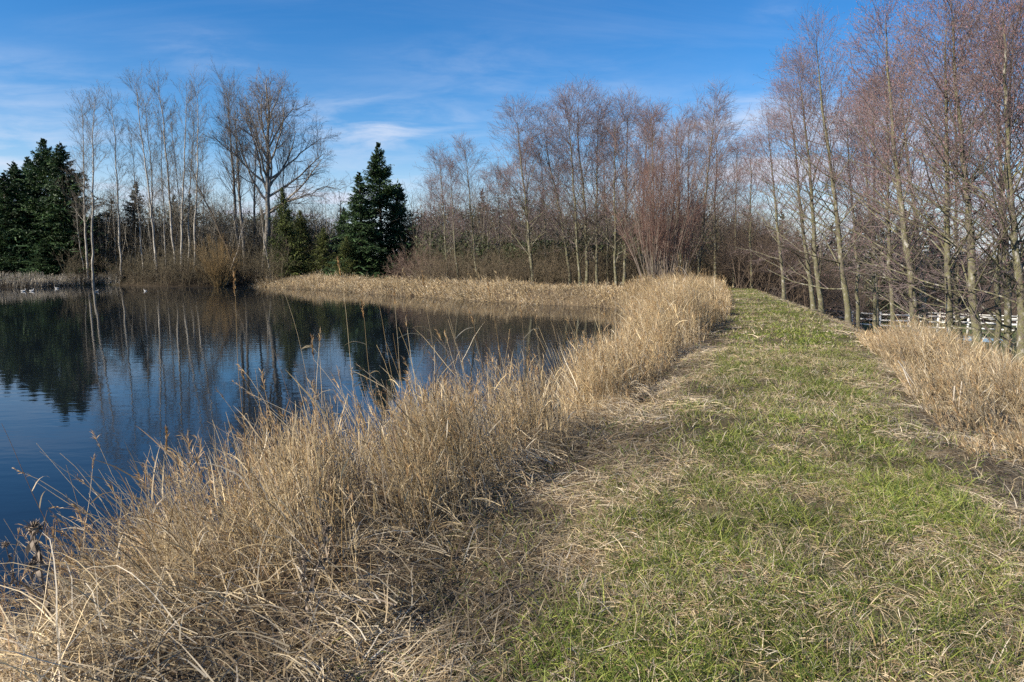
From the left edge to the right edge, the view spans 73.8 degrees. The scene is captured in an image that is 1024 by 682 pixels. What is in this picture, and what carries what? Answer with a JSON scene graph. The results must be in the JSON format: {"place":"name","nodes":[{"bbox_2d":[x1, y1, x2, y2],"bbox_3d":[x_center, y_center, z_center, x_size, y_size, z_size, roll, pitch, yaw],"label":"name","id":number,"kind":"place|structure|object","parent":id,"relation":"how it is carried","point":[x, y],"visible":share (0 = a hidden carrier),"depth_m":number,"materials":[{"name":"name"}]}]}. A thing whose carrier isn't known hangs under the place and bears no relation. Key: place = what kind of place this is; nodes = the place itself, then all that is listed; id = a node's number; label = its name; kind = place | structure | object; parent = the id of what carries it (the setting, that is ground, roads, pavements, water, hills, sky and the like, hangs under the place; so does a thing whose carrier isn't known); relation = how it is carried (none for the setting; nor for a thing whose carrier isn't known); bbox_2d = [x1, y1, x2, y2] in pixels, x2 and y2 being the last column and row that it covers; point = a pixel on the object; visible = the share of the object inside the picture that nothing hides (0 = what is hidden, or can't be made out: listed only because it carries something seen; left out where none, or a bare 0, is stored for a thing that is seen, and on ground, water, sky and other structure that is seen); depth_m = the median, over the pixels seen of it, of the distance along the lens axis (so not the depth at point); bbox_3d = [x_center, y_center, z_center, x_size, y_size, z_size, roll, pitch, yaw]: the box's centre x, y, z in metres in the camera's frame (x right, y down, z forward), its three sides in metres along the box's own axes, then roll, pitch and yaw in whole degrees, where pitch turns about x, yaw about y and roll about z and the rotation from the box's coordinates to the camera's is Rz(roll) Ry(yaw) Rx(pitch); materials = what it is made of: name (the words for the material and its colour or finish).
{"place":"outdoors","nodes":[
{"label":"outdoors","id":0,"kind":"place"},
{"bbox_2d":[0,285,624,643],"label":"water","id":1,"kind":"structure","parent":0,"point":[115,366],"depth_m":15.98,"materials":[{"name":"blue liquid"}]},
{"bbox_2d":[128,432,714,681],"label":"dead grass","id":2,"kind":"structure","parent":0,"point":[419,618],"depth_m":3.45,"materials":[{"name":"plant"}]},
{"bbox_2d":[0,259,1023,681],"bbox_3d":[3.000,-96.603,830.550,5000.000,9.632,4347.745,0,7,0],"label":"ground","id":3,"kind":"structure","parent":0,"point":[760,675],"depth_m":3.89,"materials":[{"name":"green plant"}]},
{"bbox_2d":[0,172,42,277],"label":"fir tree","id":4,"kind":"object","parent":3,"relation":"on","point":[7,194],"visible":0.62,"depth_m":64.43,"materials":[{"name":"green plant"}]},
{"bbox_2d":[0,161,65,277],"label":"fir tree","id":5,"kind":"object","parent":3,"relation":"on","point":[12,174],"visible":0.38,"depth_m":66.08,"materials":[{"name":"green plant"}]},
{"bbox_2d":[22,510,55,675],"bbox_3d":[-2.175,1.200,3.156,0.109,0.816,0.180,-3,8,-23],"label":"dead thistle","id":6,"kind":"object","parent":3,"relation":"on","point":[34,528],"visible":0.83,"depth_m":3.14,"materials":[{"name":"beige plant"}]},
{"bbox_2d":[21,239,69,278],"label":"fir tree","id":7,"kind":"object","parent":3,"relation":"on","point":[43,249],"visible":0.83,"depth_m":62.78,"materials":[{"name":"green plant"}]},
{"bbox_2d":[0,138,109,277],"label":"fir tree","id":8,"kind":"object","parent":3,"relation":"on","point":[39,158],"visible":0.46,"depth_m":65.19,"materials":[{"name":"green plant"}]},
{"bbox_2d":[0,270,122,287],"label":"bank grass","id":9,"kind":"structure","parent":3,"relation":"on","point":[33,278],"depth_m":60.02,"materials":[{"name":"plant"}]},
{"bbox_2d":[4,141,133,278],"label":"fir tree","id":10,"kind":"object","parent":3,"relation":"on","point":[58,158],"visible":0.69,"depth_m":64.52,"materials":[{"name":"green plant"}]},
{"bbox_2d":[51,89,110,281],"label":"poplar tree","id":11,"kind":"object","parent":3,"relation":"on","point":[85,221],"visible":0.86,"depth_m":61.58,"materials":[{"name":"grey plant"}]},
{"bbox_2d":[67,79,119,284],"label":"poplar tree","id":12,"kind":"object","parent":3,"relation":"on","point":[92,197],"visible":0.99,"depth_m":60.89,"materials":[{"name":"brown plant"}]},
{"bbox_2d":[97,81,139,277],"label":"poplar tree","id":13,"kind":"object","parent":3,"relation":"on","point":[116,161],"visible":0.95,"depth_m":62.41,"materials":[{"name":"grey plant"}]},
{"bbox_2d":[102,184,153,274],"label":"fir tree","id":14,"kind":"object","parent":3,"relation":"on","point":[131,204],"visible":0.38,"depth_m":68.88,"materials":[{"name":"green plant"}]},
{"bbox_2d":[113,62,171,278],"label":"poplar tree","id":15,"kind":"object","parent":3,"relation":"on","point":[150,206],"visible":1,"depth_m":61.16,"materials":[{"name":"grey plant"}]},
{"bbox_2d":[129,90,165,263],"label":"poplar tree","id":16,"kind":"object","parent":3,"relation":"on","point":[150,156],"visible":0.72,"depth_m":64.01,"materials":[{"name":"grey plant"}]},
{"bbox_2d":[143,61,195,269],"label":"poplar tree","id":17,"kind":"object","parent":3,"relation":"on","point":[166,154],"visible":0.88,"depth_m":62.09,"materials":[{"name":"grey plant"}]},
{"bbox_2d":[50,235,296,285],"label":"undergrowth","id":18,"kind":"object","parent":3,"relation":"on","point":[160,262],"visible":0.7,"depth_m":61.83,"materials":[{"name":"brown plant"}]},
{"bbox_2d":[153,77,202,277],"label":"poplar tree","id":19,"kind":"object","parent":3,"relation":"on","point":[181,210],"visible":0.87,"depth_m":61.45,"materials":[{"name":"grey plant"}]},
{"bbox_2d":[173,63,223,278],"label":"poplar tree","id":20,"kind":"object","parent":3,"relation":"on","point":[200,142],"visible":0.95,"depth_m":60.86,"materials":[{"name":"grey plant"}]},
{"bbox_2d":[50,173,349,277],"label":"trees","id":21,"kind":"object","parent":3,"relation":"on","point":[231,233],"visible":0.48,"depth_m":66.72,"materials":[{"name":"brown plant"}]},
{"bbox_2d":[183,155,244,281],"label":"leaning tree","id":22,"kind":"object","parent":3,"relation":"on","point":[205,199],"visible":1,"depth_m":60.02,"materials":[{"name":"plant"}]},
{"bbox_2d":[188,230,246,286],"bbox_3d":[-25.729,-7.185,59.605,4.978,4.927,4.894,0,7,0],"label":"willow bush","id":23,"kind":"object","parent":3,"relation":"on","point":[221,283],"visible":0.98,"depth_m":59.20,"materials":[{"name":"brown plant"}]},
{"bbox_2d":[208,63,253,271],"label":"cottonwood tree","id":24,"kind":"object","parent":3,"relation":"on","point":[233,190],"visible":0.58,"depth_m":65.10,"materials":[{"name":"grey plant"}]},
{"bbox_2d":[208,70,256,277],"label":"cottonwood tree","id":25,"kind":"object","parent":3,"relation":"on","point":[238,169],"visible":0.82,"depth_m":63.57,"materials":[{"name":"grey plant"}]},
{"bbox_2d":[241,103,273,245],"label":"cottonwood tree","id":26,"kind":"object","parent":3,"relation":"on","point":[254,200],"visible":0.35,"depth_m":68.60,"materials":[{"name":"grey plant"}]},
{"bbox_2d":[188,64,353,275],"bbox_3d":[-21.315,-15.720,63.618,13.311,20.058,10.104,2,7,17],"label":"cottonwood tree","id":27,"kind":"object","parent":3,"relation":"on","point":[267,161],"visible":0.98,"depth_m":63.67,"materials":[{"name":"grey plant"}]},
{"bbox_2d":[263,187,312,278],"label":"cedar tree","id":28,"kind":"object","parent":3,"relation":"on","point":[285,220],"visible":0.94,"depth_m":61.86,"materials":[{"name":"green plant"}]},
{"bbox_2d":[276,210,318,273],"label":"cedar tree","id":29,"kind":"object","parent":3,"relation":"on","point":[302,230],"visible":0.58,"depth_m":64.17,"materials":[{"name":"green plant"}]},
{"bbox_2d":[299,519,332,639],"bbox_3d":[-0.880,1.081,3.059,0.130,0.610,0.140,6,9,39],"label":"dead thistle","id":30,"kind":"object","parent":3,"relation":"on","point":[327,529],"visible":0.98,"depth_m":3.04,"materials":[{"name":"brown plant"}]},
{"bbox_2d":[304,228,337,276],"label":"cedar tree","id":31,"kind":"object","parent":3,"relation":"on","point":[322,242],"visible":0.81,"depth_m":62.24,"materials":[{"name":"green plant"}]},
{"bbox_2d":[0,310,651,675],"bbox_3d":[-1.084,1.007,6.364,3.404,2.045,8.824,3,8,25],"label":"reeds","id":32,"kind":"object","parent":3,"relation":"on","point":[449,429],"visible":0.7,"depth_m":4.42,"materials":[{"name":"plant"}]},
{"bbox_2d":[0,379,654,681],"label":"flattened reeds","id":33,"kind":"object","parent":3,"relation":"on","point":[295,660],"visible":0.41,"depth_m":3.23,"materials":[{"name":"plant"}]},
{"bbox_2d":[329,236,362,277],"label":"cedar tree","id":34,"kind":"object","parent":3,"relation":"on","point":[346,245],"visible":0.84,"depth_m":59.35,"materials":[{"name":"green plant"}]},
{"bbox_2d":[316,172,399,279],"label":"fir tree","id":35,"kind":"object","parent":3,"relation":"on","point":[358,207],"visible":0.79,"depth_m":60.31,"materials":[{"name":"green plant"}]},
{"bbox_2d":[330,142,424,278],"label":"fir tree","id":36,"kind":"object","parent":3,"relation":"on","point":[383,194],"visible":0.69,"depth_m":62.42,"materials":[{"name":"green plant"}]},
{"bbox_2d":[378,232,448,279],"bbox_3d":[-7.910,-6.729,55.360,6.148,4.132,6.433,0,7,-1],"label":"bramble bush","id":37,"kind":"object","parent":3,"relation":"on","point":[401,261],"visible":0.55,"depth_m":55.25,"materials":[{"name":"brown plant"}]},
{"bbox_2d":[412,173,447,277],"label":"alder tree","id":38,"kind":"object","parent":3,"relation":"on","point":[421,206],"visible":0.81,"depth_m":55.13,"materials":[{"name":"brown plant"}]},
{"bbox_2d":[243,267,632,309],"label":"bank grass","id":39,"kind":"structure","parent":3,"relation":"on","point":[358,282],"depth_m":44.42,"materials":[{"name":"plant"}]},
{"bbox_2d":[413,138,467,279],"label":"alder tree","id":40,"kind":"object","parent":3,"relation":"on","point":[443,196],"visible":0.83,"depth_m":50.75,"materials":[{"name":"brown plant"}]},
{"bbox_2d":[434,152,470,277],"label":"alder tree","id":41,"kind":"object","parent":3,"relation":"on","point":[446,186],"visible":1,"depth_m":49.13,"materials":[{"name":"brown plant"}]},
{"bbox_2d":[446,131,501,279],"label":"alder tree","id":42,"kind":"object","parent":3,"relation":"on","point":[465,163],"visible":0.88,"depth_m":50.83,"materials":[{"name":"brown plant"}]},
{"bbox_2d":[469,163,502,275],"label":"alder tree","id":43,"kind":"object","parent":3,"relation":"on","point":[487,205],"visible":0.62,"depth_m":57.15,"materials":[{"name":"brown plant"}]},
{"bbox_2d":[482,158,513,281],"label":"alder tree","id":44,"kind":"object","parent":3,"relation":"on","point":[499,214],"visible":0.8,"depth_m":52.02,"materials":[{"name":"brown plant"}]},
{"bbox_2d":[500,134,556,281],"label":"alder tree","id":45,"kind":"object","parent":3,"relation":"on","point":[530,188],"visible":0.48,"depth_m":53.81,"materials":[{"name":"brown plant"}]},
{"bbox_2d":[476,91,586,284],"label":"alder tree","id":46,"kind":"object","parent":3,"relation":"on","point":[521,156],"visible":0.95,"depth_m":45.59,"materials":[{"name":"brown plant"}]},
{"bbox_2d":[513,147,574,280],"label":"alder tree","id":47,"kind":"object","parent":3,"relation":"on","point":[544,239],"visible":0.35,"depth_m":54.77,"materials":[{"name":"brown plant"}]},
{"bbox_2d":[505,96,608,284],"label":"alder tree","id":48,"kind":"object","parent":3,"relation":"on","point":[556,191],"visible":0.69,"depth_m":46.37,"materials":[{"name":"brown plant"}]},
{"bbox_2d":[386,234,736,286],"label":"undergrowth","id":49,"kind":"object","parent":3,"relation":"on","point":[551,274],"visible":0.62,"depth_m":48.89,"materials":[{"name":"brown plant"}]},
{"bbox_2d":[533,75,608,285],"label":"alder tree","id":50,"kind":"object","parent":3,"relation":"on","point":[565,143],"visible":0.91,"depth_m":44.37,"materials":[{"name":"brown plant"}]},
{"bbox_2d":[414,226,732,281],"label":"woodland","id":51,"kind":"object","parent":3,"relation":"on","point":[479,251],"visible":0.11,"depth_m":57.67,"materials":[{"name":"twig"},{"name":"bark"}]},
{"bbox_2d":[531,72,639,286],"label":"alder tree","id":52,"kind":"object","parent":3,"relation":"on","point":[582,184],"visible":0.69,"depth_m":44.97,"materials":[{"name":"brown plant"}]},
{"bbox_2d":[560,84,634,286],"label":"alder tree","id":53,"kind":"object","parent":3,"relation":"on","point":[602,206],"visible":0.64,"depth_m":45.29,"materials":[{"name":"brown plant"}]},
{"bbox_2d":[392,142,824,264],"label":"undergrowth","id":54,"kind":"object","parent":3,"relation":"on","point":[494,229],"visible":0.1,"depth_m":63.20,"materials":[{"name":"brown plant"}]},
{"bbox_2d":[570,94,658,285],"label":"alder tree","id":55,"kind":"object","parent":3,"relation":"on","point":[615,212],"visible":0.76,"depth_m":43.80,"materials":[{"name":"brown plant"}]},
{"bbox_2d":[572,84,661,285],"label":"alder tree","id":56,"kind":"object","parent":3,"relation":"on","point":[624,243],"visible":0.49,"depth_m":44.97,"materials":[{"name":"brown plant"}]},
{"bbox_2d":[408,192,834,279],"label":"woodland","id":57,"kind":"object","parent":3,"relation":"on","point":[518,223],"visible":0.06,"depth_m":69.30,"materials":[{"name":"brown plant"}]},
{"bbox_2d":[525,256,730,421],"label":"reeds","id":58,"kind":"object","parent":3,"relation":"on","point":[682,314],"visible":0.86,"depth_m":11.96,"materials":[{"name":"plant"}]},
{"bbox_2d":[539,342,759,447],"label":"dead grass","id":59,"kind":"structure","parent":3,"relation":"on","point":[641,414],"depth_m":8.00,"materials":[{"name":"plant"}]},
{"bbox_2d":[610,94,690,275],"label":"alder tree","id":60,"kind":"object","parent":3,"relation":"on","point":[657,116],"visible":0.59,"depth_m":42.61,"materials":[{"name":"brown plant"}]},
{"bbox_2d":[577,86,750,280],"bbox_3d":[8.048,-8.034,36.739,8.426,10.685,9.236,2,7,14],"label":"willow shrub","id":61,"kind":"object","parent":3,"relation":"on","point":[657,240],"visible":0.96,"depth_m":35.98,"materials":[{"name":"brown plant"}]},
{"bbox_2d":[615,265,732,332],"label":"reeds","id":62,"kind":"object","parent":3,"relation":"on","point":[721,285],"visible":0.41,"depth_m":30.74,"materials":[{"name":"plant"}]},
{"bbox_2d":[641,103,720,274],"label":"alder tree","id":63,"kind":"object","parent":3,"relation":"on","point":[679,130],"visible":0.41,"depth_m":45.08,"materials":[{"name":"brown plant"}]},
{"bbox_2d":[665,101,714,261],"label":"alder tree","id":64,"kind":"object","parent":3,"relation":"on","point":[693,115],"visible":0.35,"depth_m":49.51,"materials":[{"name":"brown plant"}]},
{"bbox_2d":[386,439,1023,681],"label":"cut straw","id":65,"kind":"object","parent":3,"relation":"on","point":[757,557],"visible":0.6,"depth_m":3.67,"materials":[{"name":"plant"}]},
{"bbox_2d":[668,78,757,276],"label":"alder tree","id":66,"kind":"object","parent":3,"relation":"on","point":[710,163],"visible":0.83,"depth_m":38.77,"materials":[{"name":"brown plant"}]},
{"bbox_2d":[677,106,755,278],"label":"alder tree","id":67,"kind":"object","parent":3,"relation":"on","point":[714,227],"visible":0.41,"depth_m":45.35,"materials":[{"name":"brown plant"}]},
{"bbox_2d":[707,135,761,286],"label":"alder tree","id":68,"kind":"object","parent":3,"relation":"on","point":[736,163],"visible":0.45,"depth_m":43.21,"materials":[{"name":"brown plant"}]},
{"bbox_2d":[713,128,774,288],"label":"alder tree","id":69,"kind":"object","parent":3,"relation":"on","point":[750,186],"visible":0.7,"depth_m":36.33,"materials":[{"name":"brown plant"}]},
{"bbox_2d":[524,343,1023,476],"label":"grass","id":70,"kind":"structure","parent":3,"relation":"on","point":[856,439],"depth_m":7.15,"materials":[{"name":"green plant"}]},
{"bbox_2d":[729,98,823,299],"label":"alder tree","id":71,"kind":"object","parent":3,"relation":"on","point":[777,240],"visible":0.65,"depth_m":30.37,"materials":[{"name":"brown plant"}]},
{"bbox_2d":[694,288,868,351],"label":"grass","id":72,"kind":"structure","parent":3,"relation":"on","point":[783,308],"depth_m":16.22,"materials":[{"name":"green plant"}]},
{"bbox_2d":[693,176,898,326],"bbox_3d":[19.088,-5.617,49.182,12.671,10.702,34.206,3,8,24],"label":"undergrowth","id":73,"kind":"object","parent":3,"relation":"on","point":[798,294],"visible":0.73,"depth_m":37.71,"materials":[{"name":"brown plant"}]},
{"bbox_2d":[731,56,864,310],"bbox_3d":[9.698,-5.135,23.030,3.966,8.510,4.259,-3,8,-24],"label":"alder tree","id":74,"kind":"object","parent":3,"relation":"on","point":[811,290],"visible":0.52,"depth_m":22.99,"materials":[{"name":"brown plant"}]},
{"bbox_2d":[758,40,870,313],"bbox_3d":[9.881,-5.195,22.157,3.307,8.895,3.617,-11,6,-16],"label":"alder tree","id":75,"kind":"object","parent":3,"relation":"on","point":[817,277],"visible":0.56,"depth_m":21.78,"materials":[{"name":"brown plant"}]},
{"bbox_2d":[759,291,874,348],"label":"dead grass","id":76,"kind":"structure","parent":3,"relation":"on","point":[829,319],"depth_m":18.42,"materials":[{"name":"plant"}]},
{"bbox_2d":[739,1,898,326],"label":"alder tree","id":77,"kind":"object","parent":3,"relation":"on","point":[846,298],"visible":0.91,"depth_m":20.18,"materials":[{"name":"brown plant"}]},
{"bbox_2d":[805,96,916,329],"bbox_3d":[11.768,-4.148,23.770,3.228,8.768,3.252,-2,7,-14],"label":"alder tree","id":78,"kind":"object","parent":3,"relation":"on","point":[857,269],"visible":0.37,"depth_m":23.47,"materials":[{"name":"brown plant"}]},
{"bbox_2d":[789,72,952,333],"bbox_3d":[17.853,-5.820,32.905,8.065,13.794,6.833,1,7,9],"label":"alder tree","id":79,"kind":"object","parent":3,"relation":"on","point":[876,284],"visible":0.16,"depth_m":32.87,"materials":[{"name":"brown plant"}]},
{"bbox_2d":[821,63,923,334],"bbox_3d":[12.853,-4.393,24.404,3.398,10.827,3.448,2,7,17],"label":"alder tree","id":80,"kind":"object","parent":3,"relation":"on","point":[873,282],"visible":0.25,"depth_m":24.44,"materials":[{"name":"brown plant"}]},
{"bbox_2d":[799,0,966,330],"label":"alder tree","id":81,"kind":"object","parent":3,"relation":"on","point":[907,248],"visible":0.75,"depth_m":16.83,"materials":[{"name":"brown plant"}]},
{"bbox_2d":[852,207,919,323],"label":"fir tree","id":82,"kind":"object","parent":3,"relation":"on","point":[880,304],"visible":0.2,"depth_m":73.35,"materials":[{"name":"green plant"}]},
{"bbox_2d":[829,45,956,332],"bbox_3d":[10.352,-3.639,18.557,3.120,8.630,3.012,4,8,28],"label":"alder tree","id":83,"kind":"object","parent":3,"relation":"on","point":[892,306],"visible":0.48,"depth_m":18.52,"materials":[{"name":"brown plant"}]},
{"bbox_2d":[808,28,1009,333],"bbox_3d":[15.460,-5.224,27.018,7.685,14.153,6.563,2,7,13],"label":"alder tree","id":84,"kind":"object","parent":3,"relation":"on","point":[926,309],"visible":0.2,"depth_m":26.82,"materials":[{"name":"brown plant"}]},
{"bbox_2d":[869,209,954,323],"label":"fir tree","id":85,"kind":"object","parent":3,"relation":"on","point":[912,231],"visible":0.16,"depth_m":75.38,"materials":[{"name":"green plant"}]},
{"bbox_2d":[828,0,1023,361],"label":"alder tree","id":86,"kind":"object","parent":3,"relation":"on","point":[976,326],"visible":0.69,"depth_m":13.90,"materials":[{"name":"brown plant"}]},
{"bbox_2d":[835,264,1016,325],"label":"undergrowth","id":87,"kind":"object","parent":3,"relation":"on","point":[990,305],"visible":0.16,"depth_m":82.94,"materials":[{"name":"brown plant"}]},
{"bbox_2d":[830,0,1023,337],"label":"alder tree","id":88,"kind":"object","parent":3,"relation":"on","point":[946,253],"visible":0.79,"depth_m":14.02,"materials":[{"name":"brown plant"}]},
{"bbox_2d":[862,0,1023,363],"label":"alder tree","id":89,"kind":"object","parent":3,"relation":"on","point":[1007,332],"visible":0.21,"depth_m":17.98,"materials":[{"name":"brown plant"}]},
{"bbox_2d":[878,0,1023,347],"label":"alder tree","id":90,"kind":"object","parent":3,"relation":"on","point":[1022,247],"visible":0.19,"depth_m":16.21,"materials":[{"name":"brown plant"}]},
{"bbox_2d":[881,39,1022,342],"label":"alder tree","id":91,"kind":"object","parent":3,"relation":"on","point":[955,295],"visible":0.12,"depth_m":18.92,"materials":[{"name":"brown plant"}]},
{"bbox_2d":[916,0,1023,352],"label":"alder tree","id":92,"kind":"object","parent":3,"relation":"on","point":[998,328],"visible":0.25,"depth_m":15.60,"materials":[{"name":"brown plant"}]},
{"bbox_2d":[919,0,1023,369],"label":"alder tree","id":93,"kind":"object","parent":3,"relation":"on","point":[1018,271],"visible":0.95,"depth_m":12.79,"materials":[{"name":"brown plant"}]},
{"bbox_2d":[0,0,1023,258],"label":"sky","id":94,"kind":"structure","parent":0,"point":[403,76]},
{"bbox_2d":[676,290,777,349],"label":"dead grass","id":95,"kind":"structure","parent":0,"point":[715,333],"depth_m":16.59,"materials":[{"name":"plant"}]},
{"bbox_2d":[844,343,1022,460],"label":"dead grass","id":96,"kind":"structure","parent":0,"point":[926,418],"depth_m":7.37,"materials":[{"name":"plant"}]},
{"bbox_2d":[855,308,1023,465],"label":"tall dry grass","id":97,"kind":"structure","parent":0,"point":[994,379],"depth_m":8.86,"materials":[{"name":"plant"}]},
{"bbox_2d":[873,438,1023,605],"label":"dead grass","id":98,"kind":"structure","parent":0,"point":[1010,480],"depth_m":5.07,"materials":[{"name":"plant"}]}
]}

